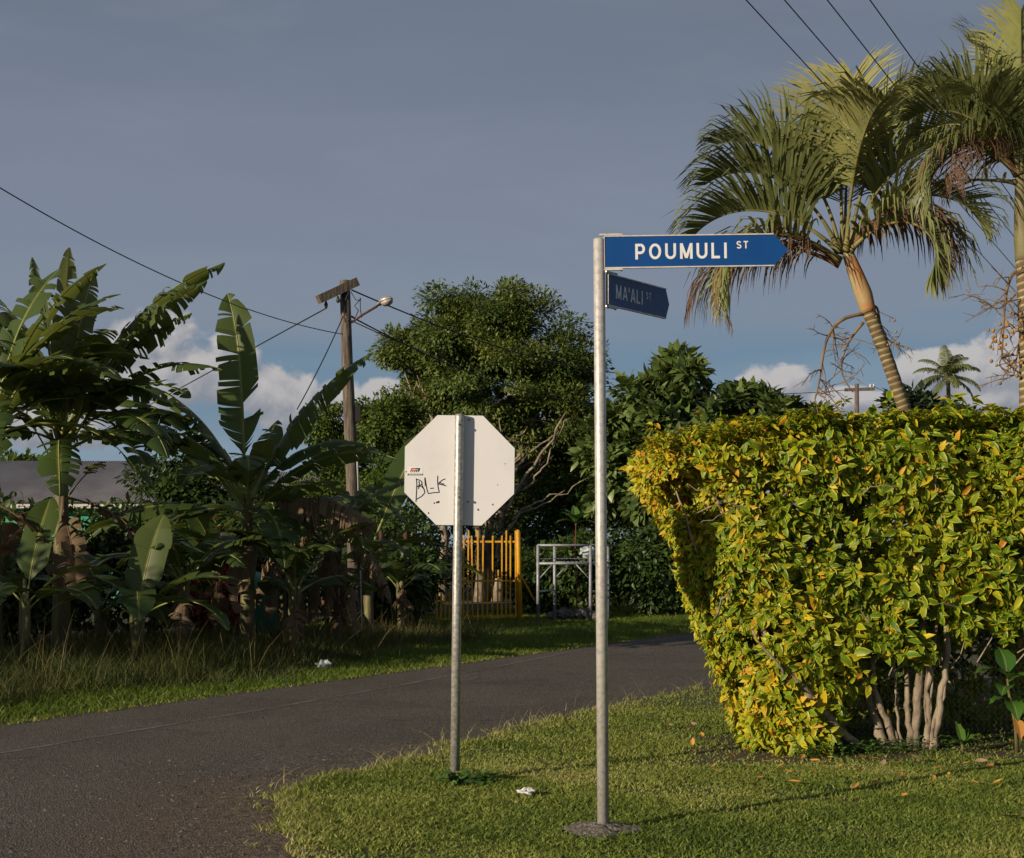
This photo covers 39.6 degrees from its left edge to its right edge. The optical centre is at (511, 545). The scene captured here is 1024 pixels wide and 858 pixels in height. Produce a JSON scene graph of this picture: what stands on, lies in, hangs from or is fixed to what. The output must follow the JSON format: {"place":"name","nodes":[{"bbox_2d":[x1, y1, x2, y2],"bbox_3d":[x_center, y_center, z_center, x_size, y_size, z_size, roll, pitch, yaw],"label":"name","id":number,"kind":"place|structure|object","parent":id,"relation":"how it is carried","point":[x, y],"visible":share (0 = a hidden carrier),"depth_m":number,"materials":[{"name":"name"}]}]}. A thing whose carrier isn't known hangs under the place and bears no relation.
{"place":"outdoors","nodes":[
{"label":"outdoors","id":0,"kind":"place"},
{"bbox_2d":[0,461,263,602],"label":"house","id":1,"kind":"structure","parent":0,"point":[26,479],"depth_m":38.91,"materials":[{"name":"grey metal"}]},
{"bbox_2d":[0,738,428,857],"bbox_3d":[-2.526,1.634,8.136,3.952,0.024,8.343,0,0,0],"label":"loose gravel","id":2,"kind":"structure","parent":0,"point":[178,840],"depth_m":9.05,"materials":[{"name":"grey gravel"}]},
{"bbox_2d":[0,591,550,706],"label":"tall grass","id":3,"kind":"structure","parent":0,"point":[210,656],"depth_m":18.37,"materials":[{"name":"green plant"}]},
{"bbox_2d":[265,471,378,528],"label":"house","id":4,"kind":"structure","parent":0,"point":[281,473],"depth_m":46.41,"materials":[{"name":"grey glass"}]},
{"bbox_2d":[0,632,718,857],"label":"road","id":5,"kind":"structure","parent":0,"point":[378,718],"depth_m":12.09,"materials":[{"name":"grey asphalt"}]},
{"bbox_2d":[104,734,467,857],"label":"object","id":6,"kind":"object","parent":5,"relation":"on","point":[273,804],"visible":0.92,"depth_m":8.86,"materials":[{"name":"grey gravel"}]},
{"bbox_2d":[0,635,692,752],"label":"road marking","id":7,"kind":"object","parent":5,"relation":"on","point":[288,704],"visible":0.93,"depth_m":14.41,"materials":[{"name":"paint"}]},
{"bbox_2d":[0,547,974,723],"bbox_3d":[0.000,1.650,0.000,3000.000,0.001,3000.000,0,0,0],"label":"ground","id":8,"kind":"structure","parent":0,"point":[434,610],"depth_m":28.07,"materials":[{"name":"green plant"}]},
{"bbox_2d":[0,447,42,460],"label":"distant tree","id":9,"kind":"object","parent":8,"relation":"on","point":[12,456],"visible":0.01,"depth_m":57.52,"materials":[{"name":"green plant"}]},
{"bbox_2d":[2,544,52,586],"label":"banana plant","id":10,"kind":"object","parent":8,"relation":"on","point":[7,561],"visible":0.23,"depth_m":19.97,"materials":[{"name":"green plant"}]},
{"bbox_2d":[0,488,89,644],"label":"shrub","id":11,"kind":"object","parent":8,"relation":"on","point":[13,615],"visible":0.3,"depth_m":23.77,"materials":[{"name":"green plant"}]},
{"bbox_2d":[0,497,121,678],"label":"banana plant","id":12,"kind":"object","parent":8,"relation":"on","point":[44,515],"visible":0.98,"depth_m":17.73,"materials":[{"name":"green plant"}]},
{"bbox_2d":[0,264,173,656],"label":"banana plant","id":13,"kind":"object","parent":8,"relation":"on","point":[17,391],"visible":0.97,"depth_m":18.19,"materials":[{"name":"green plant"}]},
{"bbox_2d":[13,552,176,654],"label":"banana plant","id":14,"kind":"object","parent":8,"relation":"on","point":[100,613],"visible":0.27,"depth_m":20.41,"materials":[{"name":"green plant"}]},
{"bbox_2d":[0,247,224,662],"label":"banana plant","id":15,"kind":"object","parent":8,"relation":"on","point":[144,329],"visible":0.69,"depth_m":18.81,"materials":[{"name":"green plant"}]},
{"bbox_2d":[48,492,202,638],"bbox_3d":[-6.769,0.371,25.473,3.695,2.750,2.044,0,0,0],"label":"shrub","id":16,"kind":"object","parent":8,"relation":"on","point":[92,515],"visible":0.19,"depth_m":25.12,"materials":[{"name":"green plant"}]},
{"bbox_2d":[43,514,241,664],"bbox_3d":[-4.877,0.625,18.302,2.755,2.088,1.752,0,0,34],"label":"banana plant","id":17,"kind":"object","parent":8,"relation":"on","point":[140,599],"visible":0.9,"depth_m":18.49,"materials":[{"name":"green plant"}]},
{"bbox_2d":[85,519,288,645],"bbox_3d":[-4.632,0.641,19.869,2.650,2.018,2.715,0,0,-26],"label":"banana plant","id":18,"kind":"object","parent":8,"relation":"on","point":[216,551],"visible":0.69,"depth_m":19.75,"materials":[{"name":"green plant"}]},
{"bbox_2d":[113,449,267,530],"bbox_3d":[-7.339,-0.406,34.028,4.446,4.169,2.610,0,0,0],"label":"flowering tree","id":19,"kind":"object","parent":8,"relation":"on","point":[166,488],"visible":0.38,"depth_m":33.70,"materials":[{"name":"green plant"}]},
{"bbox_2d":[117,504,267,637],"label":"banana plant","id":20,"kind":"object","parent":8,"relation":"on","point":[201,526],"visible":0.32,"depth_m":22.07,"materials":[{"name":"green plant"}]},
{"bbox_2d":[188,516,240,640],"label":"croton bush","id":21,"kind":"object","parent":8,"relation":"on","point":[203,612],"visible":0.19,"depth_m":24.30,"materials":[{"name":"red plant"}]},
{"bbox_2d":[2,527,429,651],"bbox_3d":[-5.986,0.660,23.551,0.088,1.980,16.922,0,0,30],"label":"chain link fence","id":22,"kind":"object","parent":8,"relation":"on","point":[381,536],"visible":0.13,"depth_m":22.91,"materials":[{"name":"metal"}]},
{"bbox_2d":[73,293,397,645],"bbox_3d":[-4.096,-1.061,20.804,4.488,5.422,3.274,0,0,-26],"label":"banana plant","id":23,"kind":"object","parent":8,"relation":"on","point":[250,470],"visible":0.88,"depth_m":20.89,"materials":[{"name":"green plant"}]},
{"bbox_2d":[166,526,322,630],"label":"shrub","id":24,"kind":"object","parent":8,"relation":"on","point":[259,563],"visible":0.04,"depth_m":26.89,"materials":[{"name":"green plant"}]},
{"bbox_2d":[230,571,276,634],"bbox_3d":[-4.712,1.050,25.500,1.080,1.200,1.080,0,0,0],"label":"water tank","id":25,"kind":"object","parent":8,"relation":"on","point":[260,610],"visible":0.09,"depth_m":25.08,"materials":[{"name":"teal plastic"}]},
{"bbox_2d":[181,474,373,641],"bbox_3d":[-3.561,0.221,22.032,2.258,2.858,2.235,0,0,25],"label":"banana plant","id":26,"kind":"object","parent":8,"relation":"on","point":[272,605],"visible":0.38,"depth_m":21.70,"materials":[{"name":"green plant"}]},
{"bbox_2d":[212,493,346,623],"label":"shrub","id":27,"kind":"object","parent":8,"relation":"on","point":[315,538],"visible":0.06,"depth_m":30.38,"materials":[{"name":"green plant"}]},
{"bbox_2d":[216,522,380,657],"bbox_3d":[-3.001,0.654,20.412,2.258,1.992,2.604,0,0,0],"label":"banana plant","id":28,"kind":"object","parent":8,"relation":"on","point":[295,589],"visible":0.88,"depth_m":20.38,"materials":[{"name":"green plant"}]},
{"bbox_2d":[222,480,406,641],"bbox_3d":[-3.080,0.281,22.619,2.981,2.738,2.248,0,0,0],"label":"banana plant","id":29,"kind":"object","parent":8,"relation":"on","point":[334,564],"visible":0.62,"depth_m":22.11,"materials":[{"name":"green plant"}]},
{"bbox_2d":[0,603,693,725],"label":"verge grass","id":30,"kind":"structure","parent":8,"relation":"on","point":[576,634],"depth_m":20.93,"materials":[{"name":"green plant"}]},
{"bbox_2d":[315,659,331,667],"bbox_3d":[-2.491,1.556,18.806,0.236,0.129,0.151,0,0,0],"label":"plastic bag","id":31,"kind":"object","parent":30,"relation":"on","point":[324,662],"visible":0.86,"depth_m":18.76,"materials":[{"name":"white plastic"}]},
{"bbox_2d":[315,277,392,633],"bbox_3d":[-2.681,-1.526,24.771,1.420,6.357,0.677,0,0,12],"label":"utility pole","id":32,"kind":"object","parent":8,"relation":"on","point":[352,413],"visible":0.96,"depth_m":24.91,"materials":[{"name":"wood"}]},
{"bbox_2d":[0,187,342,334],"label":"overhead cable","id":33,"kind":"object","parent":32,"relation":"attached to","point":[145,266],"visible":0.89,"depth_m":18.94,"materials":[{"name":"black rubber"}]},
{"bbox_2d":[107,308,326,427],"bbox_3d":[-7.377,-3.699,32.424,0.022,0.942,17.268,0,0,-29],"label":"overhead cable","id":34,"kind":"object","parent":32,"relation":"attached to","point":[255,347],"visible":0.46,"depth_m":27.51,"materials":[{"name":"black rubber"}]},
{"bbox_2d":[297,316,343,409],"bbox_3d":[-3.253,-3.132,24.176,0.018,1.767,1.492,0,0,24],"label":"overhead cable","id":35,"kind":"object","parent":32,"relation":"attached to","point":[321,363],"visible":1,"depth_m":24.19,"materials":[{"name":"black rubber"}]},
{"bbox_2d":[351,320,477,366],"bbox_3d":[-1.880,-4.487,32.425,0.018,1.122,15.263,0,0,7],"label":"overhead cable","id":36,"kind":"object","parent":32,"relation":"attached to","point":[411,346],"visible":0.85,"depth_m":30.71,"materials":[{"name":"black rubber"}]},
{"bbox_2d":[351,289,614,372],"bbox_3d":[0.148,-4.847,33.925,0.025,0.805,19.086,0,0,18],"label":"overhead cable","id":37,"kind":"object","parent":32,"relation":"attached to","point":[466,335],"visible":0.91,"depth_m":30.27,"materials":[{"name":"black rubber"}]},
{"bbox_2d":[350,316,619,403],"bbox_3d":[0.704,-4.056,34.425,0.025,0.889,20.406,0,0,20],"label":"overhead cable","id":38,"kind":"object","parent":32,"relation":"attached to","point":[465,370],"visible":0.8,"depth_m":29.55,"materials":[{"name":"black rubber"}]},
{"bbox_2d":[285,389,429,524],"bbox_3d":[-3.866,-1.247,38.008,4.744,5.849,2.978,0,0,14],"label":"mango tree","id":39,"kind":"object","parent":8,"relation":"on","point":[379,428],"visible":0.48,"depth_m":37.57,"materials":[{"name":"green plant"}]},
{"bbox_2d":[314,499,405,595],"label":"shrub","id":40,"kind":"object","parent":8,"relation":"on","point":[375,509],"visible":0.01,"depth_m":35.55,"materials":[{"name":"green plant"}]},
{"bbox_2d":[320,549,432,630],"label":"shrub","id":41,"kind":"object","parent":8,"relation":"on","point":[415,590],"visible":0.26,"depth_m":27.07,"materials":[{"name":"green plant"}]},
{"bbox_2d":[307,432,470,637],"bbox_3d":[-2.199,-0.200,23.850,3.044,3.701,2.239,0,0,0],"label":"banana plant","id":42,"kind":"object","parent":8,"relation":"on","point":[395,498],"visible":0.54,"depth_m":24.06,"materials":[{"name":"green plant"}]},
{"bbox_2d":[343,497,452,612],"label":"shrub","id":43,"kind":"object","parent":8,"relation":"on","point":[389,525],"visible":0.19,"depth_m":33.25,"materials":[{"name":"green plant"}]},
{"bbox_2d":[364,538,447,624],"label":"shrub","id":44,"kind":"object","parent":8,"relation":"on","point":[423,551],"visible":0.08,"depth_m":29.13,"materials":[{"name":"green plant"}]},
{"bbox_2d":[342,543,485,633],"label":"banana plant","id":45,"kind":"object","parent":8,"relation":"on","point":[391,572],"visible":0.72,"depth_m":25.63,"materials":[{"name":"green plant"}]},
{"bbox_2d":[436,593,451,618],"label":"metal gate","id":46,"kind":"structure","parent":8,"relation":"on","point":[445,601],"depth_m":30.60,"materials":[{"name":"metal"}]},
{"bbox_2d":[366,274,614,601],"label":"rain tree","id":47,"kind":"object","parent":8,"relation":"on","point":[508,321],"visible":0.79,"depth_m":41.35,"materials":[{"name":"green plant"}]},
{"bbox_2d":[434,514,553,595],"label":"shrub","id":48,"kind":"object","parent":8,"relation":"on","point":[474,547],"visible":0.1,"depth_m":46.83,"materials":[{"name":"green plant"}]},
{"bbox_2d":[463,530,534,619],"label":"metal gate","id":49,"kind":"structure","parent":8,"relation":"on","point":[519,579],"depth_m":30.95,"materials":[{"name":"yellow metal"}]},
{"bbox_2d":[404,414,632,537],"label":"shade tree","id":50,"kind":"object","parent":8,"relation":"on","point":[469,526],"depth_m":51.45,"materials":[{"name":"green plant"}]},
{"bbox_2d":[489,536,575,613],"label":"shrub","id":51,"kind":"object","parent":8,"relation":"on","point":[528,563],"visible":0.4,"depth_m":34.10,"materials":[{"name":"green plant"}]},
{"bbox_2d":[545,612,556,619],"bbox_3d":[0.914,1.558,31.614,0.340,0.225,0.275,0,0,-17],"label":"rock","id":52,"kind":"object","parent":8,"relation":"on","point":[549,615],"visible":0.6,"depth_m":31.51,"materials":[{"name":"grey stone"}]},
{"bbox_2d":[486,455,631,602],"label":"shrub","id":53,"kind":"object","parent":8,"relation":"on","point":[546,528],"visible":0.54,"depth_m":41.14,"materials":[{"name":"green plant"}]},
{"bbox_2d":[556,607,570,619],"bbox_3d":[1.125,1.509,31.584,0.468,0.322,0.385,0,0,0],"label":"rock","id":54,"kind":"object","parent":8,"relation":"on","point":[563,612],"visible":0.74,"depth_m":31.47,"materials":[{"name":"grey stone"}]},
{"bbox_2d":[568,611,576,619],"bbox_3d":[1.373,1.552,31.591,0.364,0.237,0.309,0,0,0],"label":"rock","id":55,"kind":"object","parent":8,"relation":"on","point":[572,615],"visible":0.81,"depth_m":31.49,"materials":[{"name":"grey stone"}]},
{"bbox_2d":[536,544,609,623],"bbox_3d":[1.327,0.805,30.600,1.625,1.689,1.268,0,0,0],"label":"metal stand","id":56,"kind":"object","parent":8,"relation":"on","point":[590,563],"visible":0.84,"depth_m":29.99,"materials":[{"name":"silver metal"}]},
{"bbox_2d":[579,546,595,557],"bbox_3d":[1.663,0.122,30.504,0.434,0.277,0.378,0,0,0],"label":"plastic bag","id":57,"kind":"object","parent":56,"relation":"on","point":[584,552],"visible":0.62,"depth_m":30.41,"materials":[{"name":"white plastic"}]},
{"bbox_2d":[554,505,594,608],"bbox_3d":[1.439,0.360,31.935,0.984,2.579,0.723,0,0,0],"label":"cordyline","id":58,"kind":"object","parent":8,"relation":"on","point":[575,515],"visible":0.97,"depth_m":31.99,"materials":[{"name":"green plant"}]},
{"bbox_2d":[573,607,588,619],"bbox_3d":[1.563,1.509,31.595,0.509,0.322,0.385,0,0,0],"label":"rock","id":59,"kind":"object","parent":8,"relation":"on","point":[581,613],"visible":0.76,"depth_m":31.46,"materials":[{"name":"grey stone"}]},
{"bbox_2d":[540,525,640,612],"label":"shrub","id":60,"kind":"object","parent":8,"relation":"on","point":[566,578],"visible":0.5,"depth_m":33.23,"materials":[{"name":"green plant"}]},
{"bbox_2d":[589,499,652,583],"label":"shrub","id":61,"kind":"object","parent":8,"relation":"on","point":[627,530],"visible":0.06,"depth_m":40.88,"materials":[{"name":"green plant"}]},
{"bbox_2d":[610,510,684,616],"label":"shrub","id":62,"kind":"object","parent":8,"relation":"on","point":[654,561],"visible":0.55,"depth_m":32.67,"materials":[{"name":"green plant"}]},
{"bbox_2d":[565,338,837,528],"bbox_3d":[5.346,-2.095,39.951,7.884,7.559,4.349,0,0,0],"label":"breadfruit tree","id":63,"kind":"object","parent":8,"relation":"on","point":[666,391],"visible":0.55,"depth_m":39.39,"materials":[{"name":"green plant"}]},
{"bbox_2d":[844,384,874,412],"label":"utility pole","id":64,"kind":"object","parent":8,"relation":"on","point":[856,389],"visible":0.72,"depth_m":84.91,"materials":[{"name":"wood"}]},
{"bbox_2d":[606,386,843,393],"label":"overhead cable","id":65,"kind":"object","parent":64,"relation":"attached to","point":[783,393],"visible":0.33,"depth_m":81.45,"materials":[{"name":"black rubber"}]},
{"bbox_2d":[874,379,969,491],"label":"round tree","id":66,"kind":"object","parent":8,"relation":"on","point":[916,394],"visible":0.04,"depth_m":65.49,"materials":[{"name":"green plant"}]},
{"bbox_2d":[913,345,980,529],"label":"coconut palm","id":67,"kind":"object","parent":8,"relation":"on","point":[949,369],"visible":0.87,"depth_m":149.51,"materials":[{"name":"green plant"}]},
{"bbox_2d":[0,0,1023,546],"label":"sky","id":68,"kind":"structure","parent":0,"point":[303,148],"materials":[{"name":"blue"}]},
{"bbox_2d":[221,637,1023,857],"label":"lawn","id":69,"kind":"structure","parent":0,"point":[973,659],"depth_m":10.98,"materials":[{"name":"green plant"}]},
{"bbox_2d":[404,414,514,781],"bbox_3d":[-0.364,0.370,9.827,0.766,2.560,0.103,0,0,0],"label":"stop sign","id":70,"kind":"object","parent":69,"relation":"on","point":[459,471],"visible":0.96,"depth_m":9.86,"materials":[{"name":"metal"}]},
{"bbox_2d":[428,767,507,786],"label":"leafy weed","id":71,"kind":"object","parent":69,"relation":"on","point":[485,774],"visible":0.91,"depth_m":9.76,"materials":[{"name":"green plant"}]},
{"bbox_2d":[516,787,535,794],"bbox_3d":[0.092,1.599,9.304,0.136,0.042,0.079,0,0,0],"label":"paper scrap","id":72,"kind":"object","parent":69,"relation":"on","point":[528,790],"visible":1,"depth_m":9.28,"materials":[{"name":"white paper"}]},
{"bbox_2d":[558,233,787,839],"bbox_3d":[0.879,-0.071,8.188,1.098,3.443,0.898,0,0,-36],"label":"street sign","id":73,"kind":"object","parent":69,"relation":"on","point":[616,252],"visible":0.99,"depth_m":8.14,"materials":[{"name":"metal"}]},
{"bbox_2d":[619,389,1023,755],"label":"hedge","id":74,"kind":"object","parent":69,"relation":"on","point":[830,473],"visible":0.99,"depth_m":11.22,"materials":[{"name":"green plant"}]},
{"bbox_2d":[666,41,1013,683],"bbox_3d":[3.947,-2.232,16.920,3.909,7.820,3.047,0,0,-31],"label":"triangle palm","id":75,"kind":"object","parent":69,"relation":"on","point":[826,166],"visible":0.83,"depth_m":16.79,"materials":[{"name":"green plant"}]},
{"bbox_2d":[789,561,1023,733],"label":"chain link fence","id":76,"kind":"object","parent":69,"relation":"on","point":[952,688],"visible":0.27,"depth_m":12.35,"materials":[{"name":"metal"}]},
{"bbox_2d":[791,732,1023,758],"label":"ground cover","id":77,"kind":"object","parent":69,"relation":"on","point":[865,748],"visible":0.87,"depth_m":11.23,"materials":[{"name":"green plant"}]},
{"bbox_2d":[865,538,976,706],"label":"shrub","id":78,"kind":"object","parent":69,"relation":"on","point":[956,664],"visible":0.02,"depth_m":14.41,"materials":[{"name":"green plant"}]},
{"bbox_2d":[878,0,1023,697],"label":"triangle palm","id":79,"kind":"object","parent":69,"relation":"on","point":[989,106],"visible":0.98,"depth_m":14.36,"materials":[{"name":"green plant"}]},
{"bbox_2d":[934,721,987,752],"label":"broadleaf plant","id":80,"kind":"object","parent":69,"relation":"on","point":[963,734],"visible":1,"depth_m":11.32,"materials":[{"name":"green plant"}]},
{"bbox_2d":[975,758,987,761],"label":"fallen leaf","id":81,"kind":"object","parent":69,"relation":"on","point":[980,760],"visible":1,"depth_m":10.58,"materials":[{"name":"beige plant"}]},
{"bbox_2d":[972,626,1017,677],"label":"shrub","id":82,"kind":"object","parent":69,"relation":"on","point":[993,640],"visible":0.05,"depth_m":14.76,"materials":[{"name":"green plant"}]},
{"bbox_2d":[972,647,1023,751],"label":"broadleaf plant","id":83,"kind":"object","parent":69,"relation":"on","point":[1006,660],"visible":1,"depth_m":11.22,"materials":[{"name":"green plant"}]},
{"bbox_2d":[994,813,1023,816],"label":"fallen leaf","id":84,"kind":"object","parent":69,"relation":"on","point":[1009,815],"visible":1,"depth_m":8.37,"materials":[{"name":"plant"}]},
{"bbox_2d":[746,0,1014,290],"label":"overhead cable","id":85,"kind":"object","parent":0,"point":[825,85],"visible":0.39,"depth_m":15.34,"materials":[{"name":"black rubber"}]},
{"bbox_2d":[784,0,1014,267],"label":"overhead cable","id":86,"kind":"object","parent":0,"point":[858,86],"visible":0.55,"depth_m":15.49,"materials":[{"name":"black rubber"}]},
{"bbox_2d":[827,0,1013,236],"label":"overhead cable","id":87,"kind":"object","parent":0,"point":[890,80],"visible":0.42,"depth_m":15.40,"materials":[{"name":"black rubber"}]},
{"bbox_2d":[870,0,1013,200],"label":"overhead cable","id":88,"kind":"object","parent":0,"point":[920,70],"visible":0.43,"depth_m":15.10,"materials":[{"name":"black rubber"}]}
]}

